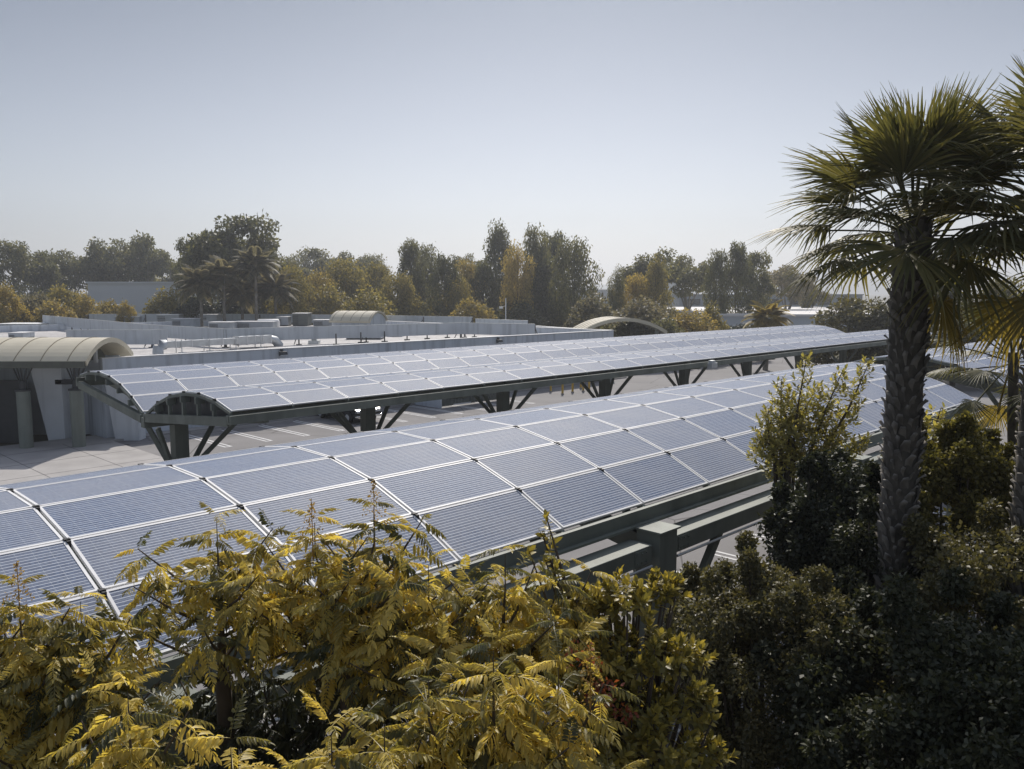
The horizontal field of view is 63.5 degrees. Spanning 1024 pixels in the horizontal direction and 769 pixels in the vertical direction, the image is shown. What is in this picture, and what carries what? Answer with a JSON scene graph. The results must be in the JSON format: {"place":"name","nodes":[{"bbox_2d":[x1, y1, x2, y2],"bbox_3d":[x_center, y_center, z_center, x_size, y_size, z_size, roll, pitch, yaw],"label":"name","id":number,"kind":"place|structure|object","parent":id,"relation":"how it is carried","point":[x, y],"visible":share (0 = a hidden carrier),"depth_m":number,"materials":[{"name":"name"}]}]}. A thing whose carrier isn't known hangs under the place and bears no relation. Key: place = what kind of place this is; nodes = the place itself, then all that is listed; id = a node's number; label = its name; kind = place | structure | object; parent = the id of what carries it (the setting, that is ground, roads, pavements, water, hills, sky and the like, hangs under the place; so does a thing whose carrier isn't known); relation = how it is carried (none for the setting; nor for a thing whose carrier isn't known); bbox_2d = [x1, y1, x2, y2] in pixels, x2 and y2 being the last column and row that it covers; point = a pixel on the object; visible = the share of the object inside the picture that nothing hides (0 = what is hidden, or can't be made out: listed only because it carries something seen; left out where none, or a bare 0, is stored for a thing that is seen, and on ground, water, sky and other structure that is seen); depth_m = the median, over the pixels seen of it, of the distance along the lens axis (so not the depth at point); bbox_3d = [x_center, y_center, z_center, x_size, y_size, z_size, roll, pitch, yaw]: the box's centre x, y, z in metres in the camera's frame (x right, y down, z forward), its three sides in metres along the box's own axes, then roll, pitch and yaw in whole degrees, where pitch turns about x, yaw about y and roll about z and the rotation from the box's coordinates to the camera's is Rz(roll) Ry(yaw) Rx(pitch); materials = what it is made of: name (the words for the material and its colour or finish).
{"place":"outdoors","nodes":[
{"label":"outdoors","id":0,"kind":"place"},
{"bbox_2d":[0,377,626,484],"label":"pavement","id":1,"kind":"structure","parent":0,"point":[49,459],"depth_m":39.48,"materials":[{"name":"concrete"}]},
{"bbox_2d":[0,337,145,448],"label":"entrance pavilion","id":2,"kind":"structure","parent":1,"relation":"on","point":[41,392],"depth_m":43.75,"materials":[{"name":"grey concrete"}]},
{"bbox_2d":[0,294,978,445],"bbox_3d":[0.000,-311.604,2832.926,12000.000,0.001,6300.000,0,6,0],"label":"ground","id":3,"kind":"structure","parent":0,"point":[39,437],"depth_m":542.91,"materials":[{"name":"grey concrete"}]},
{"bbox_2d":[0,280,31,322],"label":"bush","id":4,"kind":"object","parent":3,"relation":"on","point":[20,311],"visible":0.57,"depth_m":110.95,"materials":[{"name":"yellow plant"}]},
{"bbox_2d":[0,239,52,303],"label":"tree","id":5,"kind":"object","parent":3,"relation":"on","point":[16,258],"visible":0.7,"depth_m":166.93,"materials":[{"name":"green plant"}]},
{"bbox_2d":[8,291,53,322],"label":"bush","id":6,"kind":"object","parent":3,"relation":"on","point":[31,302],"visible":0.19,"depth_m":115.42,"materials":[{"name":"green plant"}]},
{"bbox_2d":[13,248,70,293],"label":"tree","id":7,"kind":"object","parent":3,"relation":"on","point":[50,271],"visible":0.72,"depth_m":171.70,"materials":[{"name":"green plant"}]},
{"bbox_2d":[27,297,77,322],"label":"bush","id":8,"kind":"object","parent":3,"relation":"on","point":[57,308],"visible":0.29,"depth_m":111.82,"materials":[{"name":"yellow plant"}]},
{"bbox_2d":[45,280,83,314],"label":"bush","id":9,"kind":"object","parent":3,"relation":"on","point":[64,295],"visible":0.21,"depth_m":120.51,"materials":[{"name":"yellow plant"}]},
{"bbox_2d":[33,249,103,295],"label":"tree","id":10,"kind":"object","parent":3,"relation":"on","point":[81,271],"visible":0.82,"depth_m":182.69,"materials":[{"name":"green plant"}]},
{"bbox_2d":[66,290,101,318],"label":"bush","id":11,"kind":"object","parent":3,"relation":"on","point":[88,303],"visible":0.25,"depth_m":116.94,"materials":[{"name":"yellow plant"}]},
{"bbox_2d":[74,236,111,281],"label":"tree","id":12,"kind":"object","parent":3,"relation":"on","point":[97,250],"visible":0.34,"depth_m":185.12,"materials":[{"name":"green plant"}]},
{"bbox_2d":[94,238,158,281],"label":"tree","id":13,"kind":"object","parent":3,"relation":"on","point":[114,264],"visible":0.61,"depth_m":183.42,"materials":[{"name":"green plant"}]},
{"bbox_2d":[120,230,171,281],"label":"tree","id":14,"kind":"object","parent":3,"relation":"on","point":[137,269],"visible":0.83,"depth_m":182.40,"materials":[{"name":"green plant"}]},
{"bbox_2d":[85,282,220,313],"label":"building","id":15,"kind":"structure","parent":3,"relation":"on","point":[136,294],"depth_m":163.97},
{"bbox_2d":[141,249,182,281],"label":"tree","id":16,"kind":"object","parent":3,"relation":"on","point":[158,271],"visible":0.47,"depth_m":186.26,"materials":[{"name":"green plant"}]},
{"bbox_2d":[139,286,188,313],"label":"bush","id":17,"kind":"object","parent":3,"relation":"on","point":[166,304],"visible":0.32,"depth_m":117.31,"materials":[{"name":"green plant"}]},
{"bbox_2d":[168,237,221,307],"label":"tree","id":18,"kind":"object","parent":3,"relation":"on","point":[179,247],"visible":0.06,"depth_m":127.90,"materials":[{"name":"green plant"}]},
{"bbox_2d":[170,294,222,317],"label":"bush","id":19,"kind":"object","parent":3,"relation":"on","point":[190,308],"visible":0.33,"depth_m":112.89,"materials":[{"name":"green plant"}]},
{"bbox_2d":[171,263,232,326],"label":"feather palm","id":20,"kind":"object","parent":3,"relation":"on","point":[193,277],"visible":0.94,"depth_m":104.06,"materials":[{"name":"green plant"}]},
{"bbox_2d":[199,255,255,320],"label":"feather palm","id":21,"kind":"object","parent":3,"relation":"on","point":[219,263],"visible":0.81,"depth_m":106.25,"materials":[{"name":"green plant"}]},
{"bbox_2d":[178,209,285,294],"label":"tree","id":22,"kind":"object","parent":3,"relation":"on","point":[205,244],"visible":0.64,"depth_m":124.74,"materials":[{"name":"green plant"}]},
{"bbox_2d":[216,276,265,319],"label":"feather palm","id":23,"kind":"object","parent":3,"relation":"on","point":[235,294],"visible":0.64,"depth_m":110.23,"materials":[{"name":"green plant"}]},
{"bbox_2d":[231,245,280,320],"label":"feather palm","id":24,"kind":"object","parent":3,"relation":"on","point":[253,256],"visible":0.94,"depth_m":108.03,"materials":[{"name":"green plant"}]},
{"bbox_2d":[249,269,301,313],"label":"feather palm","id":25,"kind":"object","parent":3,"relation":"on","point":[281,286],"visible":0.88,"depth_m":112.43,"materials":[{"name":"green plant"}]},
{"bbox_2d":[266,262,317,313],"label":"tree","id":26,"kind":"object","parent":3,"relation":"on","point":[299,306],"visible":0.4,"depth_m":116.55,"materials":[{"name":"green plant"}]},
{"bbox_2d":[296,246,335,292],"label":"tree","id":27,"kind":"object","parent":3,"relation":"on","point":[312,255],"visible":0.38,"depth_m":196.25,"materials":[{"name":"green plant"}]},
{"bbox_2d":[296,267,338,312],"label":"tree","id":28,"kind":"object","parent":3,"relation":"on","point":[316,282],"visible":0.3,"depth_m":123.30,"materials":[{"name":"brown plant"}]},
{"bbox_2d":[302,282,353,324],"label":"tree","id":29,"kind":"object","parent":3,"relation":"on","point":[329,301],"visible":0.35,"depth_m":118.56,"materials":[{"name":"green plant"}]},
{"bbox_2d":[320,255,381,310],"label":"tree","id":30,"kind":"object","parent":3,"relation":"on","point":[346,275],"visible":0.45,"depth_m":129.40,"materials":[{"name":"green plant"}]},
{"bbox_2d":[329,310,387,325],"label":"arched pavilion","id":31,"kind":"structure","parent":3,"relation":"on","point":[341,318],"depth_m":102.34,"materials":[{"name":"beige metal"}]},
{"bbox_2d":[339,287,397,314],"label":"tree","id":32,"kind":"object","parent":3,"relation":"on","point":[369,304],"visible":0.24,"depth_m":111.37,"materials":[{"name":"green plant"}]},
{"bbox_2d":[358,260,394,304],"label":"tree","id":33,"kind":"object","parent":3,"relation":"on","point":[376,271],"visible":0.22,"depth_m":136.92,"materials":[{"name":"green plant"}]},
{"bbox_2d":[375,270,422,315],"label":"tree","id":34,"kind":"object","parent":3,"relation":"on","point":[406,289],"visible":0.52,"depth_m":122.23,"materials":[{"name":"green plant"}]},
{"bbox_2d":[395,237,431,311],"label":"tree","id":35,"kind":"object","parent":3,"relation":"on","point":[409,256],"visible":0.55,"depth_m":129.02,"materials":[{"name":"green plant"}]},
{"bbox_2d":[414,241,442,315],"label":"tree","id":36,"kind":"object","parent":3,"relation":"on","point":[425,252],"visible":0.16,"depth_m":135.59,"materials":[{"name":"green plant"}]},
{"bbox_2d":[419,251,465,315],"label":"tree","id":37,"kind":"object","parent":3,"relation":"on","point":[443,265],"visible":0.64,"depth_m":121.19,"materials":[{"name":"green plant"}]},
{"bbox_2d":[437,274,478,317],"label":"tree","id":38,"kind":"object","parent":3,"relation":"on","point":[454,297],"visible":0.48,"depth_m":120.12,"materials":[{"name":"green plant"}]},
{"bbox_2d":[448,256,488,316],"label":"tree","id":39,"kind":"object","parent":3,"relation":"on","point":[467,270],"visible":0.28,"depth_m":127.66,"materials":[{"name":"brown plant"}]},
{"bbox_2d":[448,295,497,322],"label":"tree","id":40,"kind":"object","parent":3,"relation":"on","point":[474,310],"visible":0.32,"depth_m":110.72,"materials":[{"name":"brown plant"}]},
{"bbox_2d":[467,258,502,318],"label":"tree","id":41,"kind":"object","parent":3,"relation":"on","point":[483,269],"visible":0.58,"depth_m":126.94,"materials":[{"name":"green plant"}]},
{"bbox_2d":[477,217,515,308],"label":"tree","id":42,"kind":"object","parent":3,"relation":"on","point":[497,245],"visible":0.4,"depth_m":133.45,"materials":[{"name":"green plant"}]},
{"bbox_2d":[499,238,536,319],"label":"tree","id":43,"kind":"object","parent":3,"relation":"on","point":[522,285],"visible":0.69,"depth_m":118.98,"materials":[{"name":"green plant"}]},
{"bbox_2d":[494,297,549,325],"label":"tree","id":44,"kind":"object","parent":3,"relation":"on","point":[521,311],"visible":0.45,"depth_m":117.11,"materials":[{"name":"green plant"}]},
{"bbox_2d":[511,221,552,322],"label":"tree","id":45,"kind":"object","parent":3,"relation":"on","point":[536,250],"visible":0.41,"depth_m":125.43,"materials":[{"name":"green plant"}]},
{"bbox_2d":[528,259,567,326],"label":"tree","id":46,"kind":"object","parent":3,"relation":"on","point":[545,270],"visible":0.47,"depth_m":124.07,"materials":[{"name":"green plant"}]},
{"bbox_2d":[547,233,604,326],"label":"tree","id":47,"kind":"object","parent":3,"relation":"on","point":[565,298],"visible":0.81,"depth_m":118.06,"materials":[{"name":"green plant"}]},
{"bbox_2d":[562,291,615,328],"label":"shrub","id":48,"kind":"object","parent":3,"relation":"on","point":[588,307],"visible":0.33,"depth_m":96.64,"materials":[{"name":"green plant"}]},
{"bbox_2d":[600,321,650,336],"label":"shrub","id":49,"kind":"object","parent":3,"relation":"on","point":[623,329],"visible":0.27,"depth_m":87.39,"materials":[{"name":"green plant"}]},
{"bbox_2d":[600,294,673,335],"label":"shrub","id":50,"kind":"object","parent":3,"relation":"on","point":[644,311],"visible":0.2,"depth_m":93.33,"materials":[{"name":"green plant"}]},
{"bbox_2d":[619,246,676,296],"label":"tree","id":51,"kind":"object","parent":3,"relation":"on","point":[639,267],"visible":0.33,"depth_m":132.36,"materials":[{"name":"green plant"}]},
{"bbox_2d":[662,253,719,309],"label":"tree","id":52,"kind":"object","parent":3,"relation":"on","point":[684,277],"visible":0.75,"depth_m":139.15,"materials":[{"name":"green plant"}]},
{"bbox_2d":[664,307,720,332],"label":"shrub","id":53,"kind":"object","parent":3,"relation":"on","point":[687,322],"visible":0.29,"depth_m":90.87,"materials":[{"name":"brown plant"}]},
{"bbox_2d":[661,294,863,307],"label":"building","id":54,"kind":"structure","parent":3,"relation":"on","point":[698,301],"depth_m":233.78,"materials":[{"name":"white glass"}]},
{"bbox_2d":[763,263,816,308],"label":"tree","id":55,"kind":"object","parent":3,"relation":"on","point":[779,281],"visible":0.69,"depth_m":146.57,"materials":[{"name":"green plant"}]},
{"bbox_2d":[803,293,887,366],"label":"shrub","id":56,"kind":"object","parent":3,"relation":"on","point":[847,312],"visible":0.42,"depth_m":78.54,"materials":[{"name":"green plant"}]},
{"bbox_2d":[0,0,1023,288],"label":"sky","id":57,"kind":"structure","parent":0,"point":[630,128],"materials":[{"name":"blue"}]},
{"bbox_2d":[11,270,1023,293],"bbox_3d":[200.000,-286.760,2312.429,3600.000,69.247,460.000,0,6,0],"label":"hills","id":58,"kind":"structure","parent":0,"point":[871,289],"depth_m":2164.41,"materials":[{"name":"grey"}]},
{"bbox_2d":[55,356,1018,768],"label":"parking lot","id":59,"kind":"structure","parent":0,"point":[545,396],"depth_m":47.14,"materials":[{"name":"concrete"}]},
{"bbox_2d":[79,501,337,766],"bbox_3d":[-2.275,4.091,6.558,1.757,6.402,1.788,-5,8,-35],"label":"golden leaf tree","id":60,"kind":"object","parent":59,"relation":"on","point":[224,597],"visible":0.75,"depth_m":6.15,"materials":[{"name":"yellow plant"}]},
{"bbox_2d":[0,319,613,437],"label":"office building","id":61,"kind":"structure","parent":59,"relation":"on","point":[100,423],"depth_m":59.57,"materials":[{"name":"grey paint"}]},
{"bbox_2d":[66,329,166,347],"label":"roof screen","id":62,"kind":"object","parent":61,"relation":"on","point":[141,337],"visible":0.58,"depth_m":66.20,"materials":[{"name":"grey metal"}]},
{"bbox_2d":[152,335,282,353],"bbox_3d":[-22.304,-3.054,63.702,1.180,1.250,11.507,5,8,36],"label":"roof duct","id":63,"kind":"object","parent":61,"relation":"on","point":[162,346],"visible":0.94,"depth_m":63.10,"materials":[{"name":"metal"}]},
{"bbox_2d":[87,314,472,322],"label":"roof screen","id":64,"kind":"object","parent":61,"relation":"on","point":[153,318],"visible":0.23,"depth_m":111.18,"materials":[{"name":"grey metal"}]},
{"bbox_2d":[42,315,537,347],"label":"roof screen","id":65,"kind":"object","parent":61,"relation":"on","point":[280,333],"visible":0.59,"depth_m":74.10,"materials":[{"name":"grey metal"}]},
{"bbox_2d":[415,393,495,407],"bbox_3d":[-3.322,-0.128,58.743,2.707,3.080,6.866,16,17,67],"label":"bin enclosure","id":66,"kind":"object","parent":59,"relation":"on","point":[441,403],"visible":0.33,"depth_m":57.97,"materials":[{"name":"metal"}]},
{"bbox_2d":[0,362,995,768],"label":"solar canopy","id":67,"kind":"object","parent":59,"relation":"on","point":[474,486],"visible":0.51,"depth_m":12.23,"materials":[{"name":"glass"}]},
{"bbox_2d":[76,325,937,460],"bbox_3d":[8.730,-0.050,49.192,12.850,5.066,60.240,6,9,44],"label":"solar canopy","id":68,"kind":"object","parent":59,"relation":"on","point":[178,399],"visible":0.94,"depth_m":33.85,"materials":[{"name":"glass"}]},
{"bbox_2d":[189,400,985,755],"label":"parking lines","id":69,"kind":"object","parent":59,"relation":"on","point":[403,420],"visible":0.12,"depth_m":47.09,"materials":[{"name":"white paint"}]},
{"bbox_2d":[741,299,794,369],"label":"feather palm","id":70,"kind":"object","parent":59,"relation":"on","point":[762,314],"visible":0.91,"depth_m":83.00,"materials":[{"name":"green plant"}]},
{"bbox_2d":[745,350,875,570],"bbox_3d":[5.279,1.795,14.912,2.251,4.897,1.254,0,6,0],"label":"sapling","id":71,"kind":"object","parent":59,"relation":"on","point":[784,445],"visible":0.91,"depth_m":14.62,"materials":[{"name":"green plant"}]},
{"bbox_2d":[838,298,889,362],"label":"shrub","id":72,"kind":"object","parent":59,"relation":"on","point":[880,314],"visible":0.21,"depth_m":77.04,"materials":[{"name":"green plant"}]},
{"bbox_2d":[847,338,1023,418],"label":"solar canopy","id":73,"kind":"object","parent":59,"relation":"on","point":[984,360],"visible":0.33,"depth_m":32.42,"materials":[{"name":"glass"}]},
{"bbox_2d":[927,310,1002,387],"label":"shrub","id":74,"kind":"object","parent":59,"relation":"on","point":[938,366],"visible":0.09,"depth_m":68.06,"materials":[{"name":"green plant"}]},
{"bbox_2d":[606,264,626,312],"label":"tree","id":75,"kind":"object","parent":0,"point":[618,285],"visible":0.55,"depth_m":110.92,"materials":[{"name":"green plant"}]},
{"label":"planting bed","id":76,"kind":"structure","parent":0,"visible":0},
{"bbox_2d":[0,561,183,768],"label":"golden leaf tree","id":77,"kind":"object","parent":76,"relation":"on","point":[43,687],"visible":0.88,"depth_m":5.45,"materials":[{"name":"yellow plant"}]},
{"bbox_2d":[34,670,221,768],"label":"golden leaf tree","id":78,"kind":"object","parent":76,"relation":"on","point":[102,756],"visible":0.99,"depth_m":4.58,"materials":[{"name":"yellow plant"}]},
{"bbox_2d":[131,609,443,768],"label":"golden leaf tree","id":79,"kind":"object","parent":76,"relation":"on","point":[283,736],"visible":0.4,"depth_m":6.49,"materials":[{"name":"yellow plant"}]},
{"bbox_2d":[180,689,440,768],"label":"golden leaf tree","id":80,"kind":"object","parent":76,"relation":"on","point":[346,757],"visible":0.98,"depth_m":4.21,"materials":[{"name":"yellow plant"}]},
{"bbox_2d":[215,480,490,765],"bbox_3d":[-1.243,3.979,6.475,1.793,6.643,1.519,4,7,29],"label":"golden leaf tree","id":81,"kind":"object","parent":76,"relation":"on","point":[338,599],"visible":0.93,"depth_m":5.96,"materials":[{"name":"yellow plant"}]},
{"bbox_2d":[322,544,642,762],"bbox_3d":[-0.106,4.203,6.332,2.405,6.230,1.682,0,6,0],"label":"golden leaf tree","id":82,"kind":"object","parent":76,"relation":"on","point":[540,643],"visible":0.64,"depth_m":5.85,"materials":[{"name":"yellow plant"}]},
{"bbox_2d":[339,616,649,768],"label":"golden leaf tree","id":83,"kind":"object","parent":76,"relation":"on","point":[536,744],"visible":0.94,"depth_m":4.59,"materials":[{"name":"yellow plant"}]},
{"bbox_2d":[516,509,740,768],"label":"oval leaf shrub","id":84,"kind":"object","parent":76,"relation":"on","point":[650,725],"visible":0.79,"depth_m":6.15,"materials":[{"name":"green plant"}]},
{"bbox_2d":[670,563,777,768],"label":"dark shrub","id":85,"kind":"object","parent":76,"relation":"on","point":[741,644],"visible":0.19,"depth_m":9.82,"materials":[{"name":"green plant"}]},
{"bbox_2d":[659,530,892,768],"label":"dark shrub","id":86,"kind":"object","parent":76,"relation":"on","point":[784,597],"visible":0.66,"depth_m":8.79,"materials":[{"name":"green plant"}]},
{"bbox_2d":[754,447,880,736],"bbox_3d":[4.683,3.789,12.269,2.163,5.731,2.149,0,6,0],"label":"dark shrub","id":87,"kind":"object","parent":76,"relation":"on","point":[797,528],"visible":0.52,"depth_m":11.82,"materials":[{"name":"green plant"}]},
{"bbox_2d":[806,491,936,765],"bbox_3d":[4.755,4.088,11.021,1.979,5.421,1.747,0,6,0],"label":"dark shrub","id":88,"kind":"object","parent":76,"relation":"on","point":[857,545],"visible":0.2,"depth_m":10.78,"materials":[{"name":"green plant"}]},
{"bbox_2d":[747,562,1023,768],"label":"dark shrub","id":89,"kind":"object","parent":76,"relation":"on","point":[921,642],"visible":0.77,"depth_m":7.86,"materials":[{"name":"green plant"}]},
{"bbox_2d":[749,69,1023,760],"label":"fan palm","id":90,"kind":"object","parent":76,"relation":"on","point":[895,148],"visible":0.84,"depth_m":9.97,"materials":[{"name":"green plant"}]},
{"bbox_2d":[845,633,1023,768],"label":"dark shrub","id":91,"kind":"object","parent":76,"relation":"on","point":[985,662],"visible":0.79,"depth_m":6.83,"materials":[{"name":"green plant"}]},
{"bbox_2d":[869,409,1016,720],"bbox_3d":[6.646,3.484,12.377,2.868,6.315,2.354,0,6,0],"label":"dark shrub","id":92,"kind":"object","parent":76,"relation":"on","point":[954,465],"visible":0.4,"depth_m":11.73,"materials":[{"name":"green plant"}]},
{"bbox_2d":[875,53,1023,636],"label":"fan palm","id":93,"kind":"object","parent":76,"relation":"on","point":[1013,324],"visible":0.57,"depth_m":9.49,"materials":[{"name":"green plant"}]},
{"bbox_2d":[901,497,1023,692],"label":"dark shrub","id":94,"kind":"object","parent":76,"relation":"on","point":[930,542],"visible":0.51,"depth_m":9.83,"materials":[{"name":"green plant"}]},
{"bbox_2d":[925,285,1023,444],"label":"fan palm","id":95,"kind":"object","parent":76,"relation":"on","point":[1013,399],"visible":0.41,"depth_m":13.28,"materials":[{"name":"green plant"}]},
{"label":"service road","id":96,"kind":"structure","parent":0,"visible":0},
{"bbox_2d":[573,316,666,333],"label":"arched pavilion","id":97,"kind":"structure","parent":96,"relation":"on","point":[593,323],"depth_m":84.35,"materials":[{"name":"beige metal"}]},
{"bbox_2d":[613,272,657,318],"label":"tree","id":98,"kind":"object","parent":96,"relation":"on","point":[634,287],"visible":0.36,"depth_m":113.17,"materials":[{"name":"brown plant"}]},
{"bbox_2d":[641,255,677,317],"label":"tree","id":99,"kind":"object","parent":96,"relation":"on","point":[655,274],"visible":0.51,"depth_m":114.26,"materials":[{"name":"green plant"}]},
{"bbox_2d":[700,249,729,319],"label":"tree","id":100,"kind":"object","parent":96,"relation":"on","point":[718,265],"visible":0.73,"depth_m":120.33,"materials":[{"name":"green plant"}]},
{"bbox_2d":[719,240,757,313],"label":"tree","id":101,"kind":"object","parent":96,"relation":"on","point":[738,267],"visible":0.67,"depth_m":122.08,"materials":[{"name":"green plant"}]},
{"bbox_2d":[732,247,777,309],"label":"tree","id":102,"kind":"object","parent":96,"relation":"on","point":[765,286],"visible":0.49,"depth_m":126.32,"materials":[{"name":"green plant"}]},
{"bbox_2d":[667,307,938,332],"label":"building","id":103,"kind":"structure","parent":96,"relation":"on","point":[802,316],"depth_m":117.77,"materials":[{"name":"metal"}]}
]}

